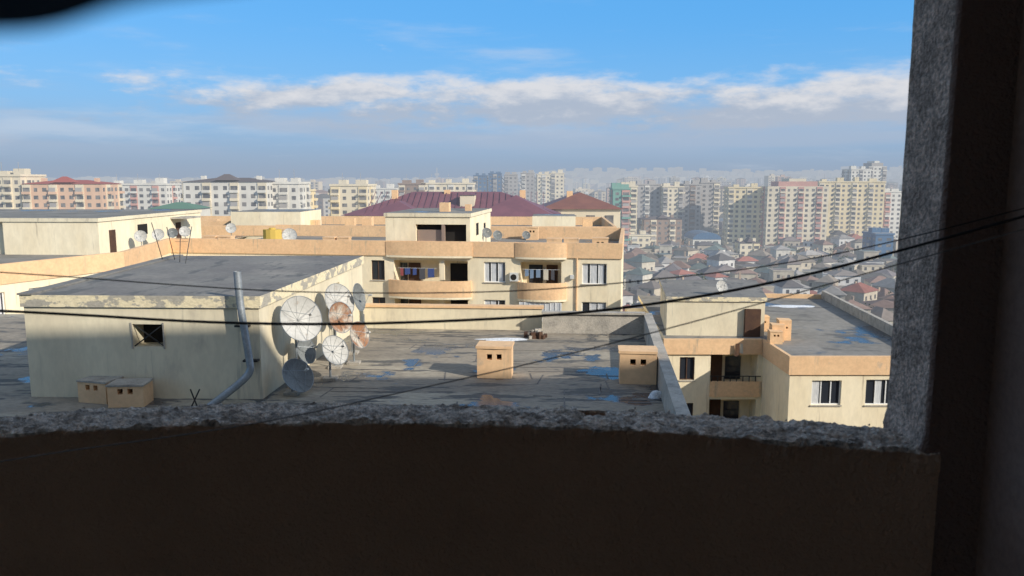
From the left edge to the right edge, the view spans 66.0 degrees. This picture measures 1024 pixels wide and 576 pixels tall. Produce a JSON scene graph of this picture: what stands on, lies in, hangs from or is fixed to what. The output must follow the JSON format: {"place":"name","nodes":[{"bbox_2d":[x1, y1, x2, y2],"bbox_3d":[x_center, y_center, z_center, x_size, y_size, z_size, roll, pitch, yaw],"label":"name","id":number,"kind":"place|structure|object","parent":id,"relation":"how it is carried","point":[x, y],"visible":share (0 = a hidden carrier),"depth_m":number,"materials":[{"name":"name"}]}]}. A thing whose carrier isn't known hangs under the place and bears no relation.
{"place":"outdoors","nodes":[
{"label":"outdoors","id":0,"kind":"place"},
{"bbox_2d":[0,165,45,281],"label":"highrise apartment tower","id":1,"kind":"structure","parent":0,"point":[11,183],"depth_m":298.01,"materials":[{"name":"white concrete"}]},
{"bbox_2d":[21,176,125,280],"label":"salmon apartment building","id":2,"kind":"structure","parent":0,"point":[64,192],"depth_m":298.27,"materials":[{"name":"pink paint"}]},
{"bbox_2d":[114,174,180,208],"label":"white apartment building","id":3,"kind":"structure","parent":0,"point":[140,194],"depth_m":377.57,"materials":[{"name":"white concrete"}]},
{"bbox_2d":[148,202,211,215],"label":"green roofed building","id":4,"kind":"structure","parent":0,"point":[185,205],"depth_m":206.99,"materials":[{"name":"metal"}]},
{"bbox_2d":[180,174,274,215],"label":"white apartment building","id":5,"kind":"structure","parent":0,"point":[225,195],"depth_m":283.01,"materials":[{"name":"concrete"}]},
{"bbox_2d":[272,174,310,208],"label":"white apartment building","id":6,"kind":"structure","parent":0,"point":[294,193],"depth_m":290.21,"materials":[{"name":"white concrete"}]},
{"bbox_2d":[289,178,317,208],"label":"yellow apartment building","id":7,"kind":"structure","parent":0,"point":[314,199],"depth_m":320.53,"materials":[{"name":"beige concrete"}]},
{"bbox_2d":[0,202,624,330],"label":"balconied apartment block","id":8,"kind":"structure","parent":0,"point":[444,247],"depth_m":62.25,"materials":[{"name":"beige paint"}]},
{"bbox_2d":[0,209,201,254],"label":"rooftop penthouse","id":9,"kind":"object","parent":8,"relation":"on","point":[59,231],"visible":0.79,"depth_m":64.09,"materials":[{"name":"beige paint"}]},
{"bbox_2d":[134,230,146,244],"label":"satellite dish","id":10,"kind":"object","parent":8,"relation":"on","point":[140,235],"visible":1,"depth_m":67.12,"materials":[{"name":"white metal"}]},
{"bbox_2d":[152,229,163,240],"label":"satellite dish","id":11,"kind":"object","parent":8,"relation":"on","point":[159,233],"visible":0.94,"depth_m":69.11,"materials":[{"name":"white metal"}]},
{"bbox_2d":[167,228,177,237],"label":"satellite dish","id":12,"kind":"object","parent":8,"relation":"on","point":[173,232],"visible":0.91,"depth_m":71.08,"materials":[{"name":"grey metal"}]},
{"bbox_2d":[179,226,190,237],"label":"satellite dish","id":13,"kind":"object","parent":8,"relation":"on","point":[184,231],"visible":0.96,"depth_m":73.06,"materials":[{"name":"white metal"}]},
{"bbox_2d":[202,235,219,237],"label":"chimney vent","id":14,"kind":"object","parent":8,"relation":"on","point":[209,236],"visible":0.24,"depth_m":66.47,"materials":[{"name":"orange paint"}]},
{"bbox_2d":[217,235,234,238],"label":"chimney vent","id":15,"kind":"object","parent":8,"relation":"on","point":[226,237],"visible":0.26,"depth_m":66.27,"materials":[{"name":"orange paint"}]},
{"bbox_2d":[225,223,235,234],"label":"satellite dish","id":16,"kind":"object","parent":8,"relation":"on","point":[230,228],"visible":0.99,"depth_m":78.02,"materials":[{"name":"white metal"}]},
{"bbox_2d":[263,228,281,238],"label":"water tank","id":17,"kind":"object","parent":8,"relation":"on","point":[271,233],"visible":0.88,"depth_m":71.54,"materials":[{"name":"yellow plastic"}]},
{"bbox_2d":[282,228,296,238],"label":"satellite dish","id":18,"kind":"object","parent":8,"relation":"on","point":[288,233],"visible":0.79,"depth_m":68.17,"materials":[{"name":"white metal"}]},
{"bbox_2d":[322,236,336,239],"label":"chimney vent","id":19,"kind":"object","parent":8,"relation":"on","point":[329,238],"visible":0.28,"depth_m":65.27,"materials":[{"name":"orange paint"}]},
{"bbox_2d":[336,236,351,239],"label":"chimney vent","id":20,"kind":"object","parent":8,"relation":"on","point":[344,237],"visible":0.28,"depth_m":65.17,"materials":[{"name":"orange paint"}]},
{"bbox_2d":[482,228,491,237],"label":"satellite dish","id":21,"kind":"object","parent":8,"relation":"on","point":[486,232],"visible":0.98,"depth_m":69.08,"materials":[{"name":"grey metal"}]},
{"bbox_2d":[493,230,501,241],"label":"satellite dish","id":22,"kind":"object","parent":8,"relation":"on","point":[497,234],"visible":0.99,"depth_m":66.09,"materials":[{"name":"grey metal"}]},
{"bbox_2d":[522,231,529,241],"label":"satellite dish","id":23,"kind":"object","parent":8,"relation":"on","point":[525,234],"visible":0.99,"depth_m":66.08,"materials":[{"name":"black metal"}]},
{"bbox_2d":[526,226,538,239],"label":"chimney vent","id":24,"kind":"object","parent":8,"relation":"on","point":[533,231],"visible":0.95,"depth_m":79.00,"materials":[{"name":"orange paint"}]},
{"bbox_2d":[546,238,561,242],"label":"chimney vent","id":25,"kind":"object","parent":8,"relation":"on","point":[554,239],"visible":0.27,"depth_m":63.55,"materials":[{"name":"orange paint"}]},
{"bbox_2d":[564,237,579,242],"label":"chimney vent","id":26,"kind":"object","parent":8,"relation":"on","point":[571,240],"visible":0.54,"depth_m":63.67,"materials":[{"name":"orange paint"}]},
{"bbox_2d":[592,237,608,242],"bbox_3d":[7.263,-3.512,64.808,1.389,1.300,1.030,1,8,7],"label":"chimney vent","id":27,"kind":"object","parent":8,"relation":"on","point":[599,239],"visible":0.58,"depth_m":64.29,"materials":[{"name":"orange paint"}]},
{"bbox_2d":[0,303,690,416],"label":"neighbouring apartment block","id":28,"kind":"structure","parent":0,"point":[395,358],"depth_m":25.27,"materials":[{"name":"concrete"}]},
{"bbox_2d":[76,376,123,403],"bbox_3d":[-11.271,2.773,21.599,0.941,0.620,0.719,2,8,13],"label":"chimney vent","id":29,"kind":"object","parent":28,"relation":"on","point":[92,389],"visible":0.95,"depth_m":21.30,"materials":[{"name":"orange paint"}]},
{"bbox_2d":[105,378,153,407],"bbox_3d":[-10.263,2.824,21.234,0.986,0.620,0.747,0,8,-3],"label":"chimney vent","id":30,"kind":"object","parent":28,"relation":"on","point":[128,392],"visible":0.98,"depth_m":20.91,"materials":[{"name":"pink paint"}]},
{"bbox_2d":[17,255,363,398],"bbox_3d":[-10.065,0.846,27.138,7.870,2.930,11.460,0,8,0],"label":"rooftop penthouse","id":31,"kind":"object","parent":28,"relation":"on","point":[172,359],"visible":0.76,"depth_m":21.75,"materials":[{"name":"beige paint"}]},
{"bbox_2d":[151,222,191,263],"bbox_3d":[-12.832,-1.758,30.101,1.822,1.496,0.872,4,9,25],"label":"rooftop antenna","id":32,"kind":"object","parent":31,"relation":"on","point":[180,241],"visible":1,"depth_m":30.02,"materials":[{"name":"black metal"}]},
{"bbox_2d":[190,389,199,405],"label":"scrap bars","id":33,"kind":"object","parent":28,"relation":"on","point":[195,397],"visible":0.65,"depth_m":21.04,"materials":[{"name":"black metal"}]},
{"bbox_2d":[207,271,253,404],"bbox_3d":[-7.570,1.391,21.009,1.249,3.645,0.411,-3,9,-23],"label":"drain pipe","id":34,"kind":"object","parent":28,"relation":"on","point":[243,379],"visible":0.95,"depth_m":21.06,"materials":[{"name":"metal"}]},
{"bbox_2d":[234,324,259,361],"bbox_3d":[-7.200,1.501,21.384,0.600,1.000,0.200,0,8,0],"label":"pipe bracket","id":35,"kind":"object","parent":34,"relation":"attached to","point":[244,360],"visible":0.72,"depth_m":21.35,"materials":[{"name":"black metal"}]},
{"bbox_2d":[282,358,313,395],"bbox_3d":[-6.009,2.509,22.047,0.799,1.022,0.884,0,8,0],"label":"satellite dish","id":36,"kind":"object","parent":28,"relation":"on","point":[298,376],"visible":1,"depth_m":22.13,"materials":[{"name":"black metal"}]},
{"bbox_2d":[280,296,321,358],"bbox_3d":[-6.020,1.581,22.626,0.986,2.702,1.009,0,8,0],"label":"satellite dish","id":37,"kind":"object","parent":28,"relation":"on","point":[298,309],"visible":0.93,"depth_m":22.68,"materials":[{"name":"white metal"}]},
{"bbox_2d":[297,340,317,363],"bbox_3d":[-6.290,2.121,23.839,0.776,1.302,0.779,-3,8,-22],"label":"satellite dish","id":38,"kind":"object","parent":28,"relation":"on","point":[306,350],"visible":0.84,"depth_m":23.89,"materials":[{"name":"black metal"}]},
{"bbox_2d":[322,335,348,380],"bbox_3d":[-5.315,2.118,23.609,0.770,1.372,0.788,0,8,0],"label":"satellite dish","id":39,"kind":"object","parent":28,"relation":"on","point":[335,350],"visible":1,"depth_m":23.69,"materials":[{"name":"white metal"}]},
{"bbox_2d":[325,283,353,311],"bbox_3d":[-5.750,1.133,26.401,0.922,2.562,0.929,-1,8,-9],"label":"satellite dish","id":40,"kind":"object","parent":28,"relation":"on","point":[332,298],"visible":0.59,"depth_m":26.50,"materials":[{"name":"white metal"}]},
{"bbox_2d":[328,302,352,368],"bbox_3d":[-5.470,1.514,25.064,0.819,2.172,0.824,-1,8,-10],"label":"satellite dish","id":41,"kind":"object","parent":28,"relation":"on","point":[340,312],"visible":0.91,"depth_m":25.11,"materials":[{"name":"orange metal"}]},
{"bbox_2d":[347,321,370,364],"bbox_3d":[-5.021,1.798,25.721,0.774,1.429,0.777,-2,8,-13],"label":"satellite dish","id":42,"kind":"object","parent":28,"relation":"on","point":[360,336],"visible":0.93,"depth_m":25.77,"materials":[{"name":"orange metal"}]},
{"bbox_2d":[348,283,371,354],"bbox_3d":[-5.346,1.063,27.216,0.848,2.478,0.850,-5,9,-33],"label":"satellite dish","id":43,"kind":"object","parent":28,"relation":"on","point":[359,299],"visible":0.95,"depth_m":27.28,"materials":[{"name":"grey metal"}]},
{"bbox_2d":[475,341,513,378],"bbox_3d":[-0.515,2.208,24.317,1.110,1.000,0.865,1,8,5],"label":"chimney vent","id":44,"kind":"object","parent":28,"relation":"on","point":[492,356],"visible":0.99,"depth_m":23.95,"materials":[{"name":"pink paint"}]},
{"bbox_2d":[477,338,526,340],"bbox_3d":[-0.405,1.931,29.820,2.076,0.040,0.687,0,8,0],"label":"snow patch","id":45,"kind":"object","parent":28,"relation":"on","point":[502,339],"visible":0.95,"depth_m":29.73,"materials":[{"name":"white snow"}]},
{"bbox_2d":[524,328,546,338],"bbox_3d":[0.925,1.746,30.256,0.854,0.291,1.008,-5,9,-33],"label":"broken brick pile","id":46,"kind":"object","parent":28,"relation":"on","point":[537,333],"visible":1,"depth_m":29.95,"materials":[{"name":"brick"}]},
{"bbox_2d":[618,345,657,384],"bbox_3d":[3.768,2.303,23.628,1.171,1.000,0.867,1,8,6],"label":"chimney vent","id":47,"kind":"object","parent":28,"relation":"on","point":[637,364],"visible":1,"depth_m":23.26,"materials":[{"name":"pink paint"}]},
{"bbox_2d":[648,390,660,398],"bbox_3d":[4.010,2.941,21.894,0.480,0.200,0.327,0,8,0],"label":"snow patch","id":48,"kind":"object","parent":28,"relation":"on","point":[655,394],"visible":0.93,"depth_m":21.80,"materials":[{"name":"white snow"}]},
{"bbox_2d":[328,173,376,215],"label":"cream apartment tower","id":49,"kind":"structure","parent":0,"point":[346,197],"depth_m":328.00,"materials":[{"name":"beige concrete"}]},
{"bbox_2d":[375,180,398,202],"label":"distant apartment block","id":50,"kind":"structure","parent":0,"point":[388,189],"depth_m":496.57,"materials":[{"name":"white concrete"}]},
{"bbox_2d":[421,174,476,191],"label":"cream apartment building","id":51,"kind":"structure","parent":0,"point":[465,185],"depth_m":416.57,"materials":[{"name":"beige concrete"}]},
{"bbox_2d":[0,0,913,179],"label":"sky","id":52,"kind":"structure","parent":0,"point":[174,89],"materials":[{"name":"blue"}]},
{"bbox_2d":[487,171,502,191],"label":"glass office tower","id":53,"kind":"structure","parent":0,"point":[494,182],"depth_m":693.81,"materials":[{"name":"blue glass"}]},
{"bbox_2d":[503,172,518,195],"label":"apartment building","id":54,"kind":"structure","parent":0,"point":[510,183],"depth_m":694.05,"materials":[{"name":"grey concrete"}]},
{"bbox_2d":[520,169,535,202],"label":"apartment tower","id":55,"kind":"structure","parent":0,"point":[528,182],"depth_m":694.29,"materials":[{"name":"grey concrete"}]},
{"bbox_2d":[609,179,630,250],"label":"green white apartment building","id":56,"kind":"structure","parent":0,"point":[619,195],"depth_m":417.99,"materials":[{"name":"concrete"}]},
{"bbox_2d":[636,214,681,245],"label":"apartment building","id":57,"kind":"structure","parent":0,"point":[661,229],"depth_m":451.81,"materials":[{"name":"concrete"}]},
{"bbox_2d":[660,182,684,238],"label":"beige apartment tower","id":58,"kind":"structure","parent":0,"point":[672,201],"depth_m":497.20,"materials":[{"name":"white concrete"}]},
{"bbox_2d":[684,230,720,244],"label":"blue arched hall","id":59,"kind":"structure","parent":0,"point":[695,236],"depth_m":452.50,"materials":[{"name":"blue metal"}]},
{"bbox_2d":[625,279,892,427],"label":"apartment block","id":60,"kind":"structure","parent":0,"point":[829,362],"depth_m":50.15,"materials":[{"name":"beige paint"}]},
{"bbox_2d":[716,280,727,294],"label":"satellite dish","id":61,"kind":"object","parent":60,"relation":"on","point":[721,285],"visible":0.82,"depth_m":51.47,"materials":[{"name":"white metal"}]},
{"bbox_2d":[734,344,742,356],"bbox_3d":[14.275,3.908,49.570,0.550,0.850,0.050,0,8,0],"label":"hanging cloth","id":62,"kind":"object","parent":60,"relation":"hanging from","point":[738,349],"visible":1,"depth_m":49.55,"materials":[{"name":"fabric"}]},
{"bbox_2d":[764,315,769,331],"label":"chimney vent","id":63,"kind":"object","parent":60,"relation":"on","point":[766,322],"visible":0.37,"depth_m":52.30,"materials":[{"name":"orange paint"}]},
{"bbox_2d":[767,329,782,343],"bbox_3d":[16.252,3.000,48.650,0.799,0.800,0.849,1,8,7],"label":"chimney vent","id":64,"kind":"object","parent":60,"relation":"on","point":[774,336],"visible":1,"depth_m":48.29,"materials":[{"name":"orange paint"}]},
{"bbox_2d":[769,322,784,341],"bbox_3d":[16.540,2.768,49.241,0.777,1.100,0.838,1,8,6],"label":"chimney vent","id":65,"kind":"object","parent":60,"relation":"on","point":[776,326],"visible":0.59,"depth_m":48.82,"materials":[{"name":"orange paint"}]},
{"bbox_2d":[776,318,791,340],"bbox_3d":[17.144,2.601,49.718,0.802,1.300,0.859,1,8,6],"label":"chimney vent","id":66,"kind":"object","parent":60,"relation":"on","point":[787,322],"visible":0.64,"depth_m":49.32,"materials":[{"name":"orange paint"}]},
{"bbox_2d":[773,305,814,307],"bbox_3d":[22.295,1.433,62.774,3.733,0.050,1.402,0,8,0],"label":"snow patch","id":67,"kind":"object","parent":60,"relation":"on","point":[789,306],"visible":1,"depth_m":62.61,"materials":[{"name":"white snow"}]},
{"bbox_2d":[862,226,894,258],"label":"blue glass building","id":68,"kind":"structure","parent":0,"point":[872,236],"depth_m":375.29,"materials":[{"name":"blue glass"}]},
{"label":"ground","id":69,"kind":"structure","parent":0,"visible":0},
{"bbox_2d":[201,209,616,238],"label":"apartment block","id":70,"kind":"structure","parent":69,"relation":"on","point":[251,224],"depth_m":91.21,"materials":[{"name":"beige paint"}]},
{"bbox_2d":[398,175,425,196],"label":"cream apartment building","id":71,"kind":"structure","parent":69,"relation":"on","point":[407,186],"depth_m":416.50,"materials":[{"name":"beige concrete"}]},
{"bbox_2d":[341,190,560,216],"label":"purple roofed building","id":72,"kind":"structure","parent":69,"relation":"on","point":[501,204],"depth_m":119.82,"materials":[{"name":"metal"}]},
{"bbox_2d":[46,165,902,228],"bbox_3d":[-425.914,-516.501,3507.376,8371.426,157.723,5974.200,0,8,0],"label":"distant city","id":73,"kind":"object","parent":69,"relation":"on","point":[592,184],"visible":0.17,"depth_m":3076.47},
{"bbox_2d":[472,173,487,191],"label":"glass office tower","id":74,"kind":"structure","parent":69,"relation":"on","point":[481,184],"depth_m":693.92,"materials":[{"name":"blue glass"}]},
{"bbox_2d":[535,172,550,204],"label":"apartment tower","id":75,"kind":"structure","parent":69,"relation":"on","point":[542,190],"depth_m":694.62,"materials":[{"name":"beige concrete"}]},
{"bbox_2d":[550,167,564,200],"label":"apartment tower","id":76,"kind":"structure","parent":69,"relation":"on","point":[557,182],"depth_m":694.17,"materials":[{"name":"beige concrete"}]},
{"bbox_2d":[541,191,621,227],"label":"brown roofed building","id":77,"kind":"structure","parent":69,"relation":"on","point":[578,204],"depth_m":127.43,"materials":[{"name":"metal"}]},
{"bbox_2d":[620,181,637,233],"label":"grey apartment tower","id":78,"kind":"structure","parent":69,"relation":"on","point":[633,186],"depth_m":437.62,"materials":[{"name":"white concrete"}]},
{"bbox_2d":[629,230,650,247],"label":"cream low building","id":79,"kind":"structure","parent":69,"relation":"on","point":[641,238],"depth_m":436.56,"materials":[{"name":"beige concrete"}]},
{"bbox_2d":[636,176,660,217],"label":"grey apartment tower","id":80,"kind":"structure","parent":69,"relation":"on","point":[648,199],"depth_m":502.03,"materials":[{"name":"white concrete"}]},
{"bbox_2d":[680,176,701,237],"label":"brown apartment tower","id":81,"kind":"structure","parent":69,"relation":"on","point":[692,205],"depth_m":502.67,"materials":[{"name":"concrete"}]},
{"bbox_2d":[699,178,720,234],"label":"brown apartment tower","id":82,"kind":"structure","parent":69,"relation":"on","point":[710,198],"depth_m":507.47,"materials":[{"name":"concrete"}]},
{"bbox_2d":[722,180,762,245],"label":"yellow apartment tower","id":83,"kind":"structure","parent":69,"relation":"on","point":[742,213],"depth_m":468.57,"materials":[{"name":"concrete"}]},
{"bbox_2d":[733,237,759,255],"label":"cream low building","id":84,"kind":"structure","parent":69,"relation":"on","point":[746,246],"depth_m":401.16,"materials":[{"name":"concrete"}]},
{"bbox_2d":[623,237,896,307],"bbox_3d":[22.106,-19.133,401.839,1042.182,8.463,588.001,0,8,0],"label":"distant trees","id":85,"kind":"object","parent":69,"relation":"on","point":[776,242],"visible":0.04,"depth_m":343.35,"materials":[{"name":"green plant"}]},
{"bbox_2d":[622,227,897,323],"bbox_3d":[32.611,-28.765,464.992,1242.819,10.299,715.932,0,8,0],"label":"rise houses","id":86,"kind":"structure","parent":69,"relation":"on","point":[675,259],"depth_m":316.09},
{"bbox_2d":[759,179,828,246],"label":"pink apartment tower","id":87,"kind":"structure","parent":69,"relation":"on","point":[797,209],"depth_m":453.25,"materials":[{"name":"concrete"}]},
{"bbox_2d":[818,174,885,237],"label":"yellow apartment tower","id":88,"kind":"structure","parent":69,"relation":"on","point":[855,205],"depth_m":497.19,"materials":[{"name":"beige concrete"}]},
{"bbox_2d":[841,165,871,180],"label":"white apartment tower","id":89,"kind":"structure","parent":69,"relation":"on","point":[862,173],"depth_m":643.69,"materials":[{"name":"white concrete"}]},
{"bbox_2d":[863,161,886,187],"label":"white apartment tower","id":90,"kind":"structure","parent":69,"relation":"on","point":[879,170],"depth_m":653.05,"materials":[{"name":"white concrete"}]},
{"bbox_2d":[883,184,901,239],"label":"apartment tower","id":91,"kind":"structure","parent":69,"relation":"on","point":[892,209],"depth_m":502.86,"materials":[{"name":"white concrete"}]},
{"bbox_2d":[975,6,1023,575],"bbox_3d":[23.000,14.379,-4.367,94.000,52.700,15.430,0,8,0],"label":"wall","id":92,"kind":"structure","parent":69,"relation":"on","point":[1000,549],"depth_m":1.27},
{"bbox_2d":[0,0,145,32],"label":"window curtain","id":93,"kind":"object","parent":92,"relation":"hanging from","point":[22,15],"depth_m":0.07,"materials":[{"name":"black fabric"}]},
{"bbox_2d":[0,401,940,575],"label":"balcony parapet","id":94,"kind":"structure","parent":92,"relation":"on","point":[372,489],"depth_m":1.49,"materials":[{"name":"paint"}]},
{"bbox_2d":[0,215,1023,324],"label":"black cable","id":95,"kind":"object","parent":92,"relation":"attached to","point":[541,315],"visible":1,"depth_m":1.16,"materials":[{"name":"black rubber"}]},
{"bbox_2d":[0,229,1023,461],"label":"clothes line","id":96,"kind":"object","parent":92,"relation":"attached to","point":[519,365],"visible":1,"depth_m":1.12,"materials":[{"name":"black rubber"}]},
{"bbox_2d":[0,208,1023,293],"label":"cable","id":97,"kind":"object","parent":92,"relation":"attached to","point":[511,290],"visible":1,"depth_m":1.18,"materials":[{"name":"black rubber"}]},
{"bbox_2d":[883,0,1023,575],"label":"concrete pillar","id":98,"kind":"structure","parent":92,"relation":"on","point":[963,73],"depth_m":1.31,"materials":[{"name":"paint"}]}
]}

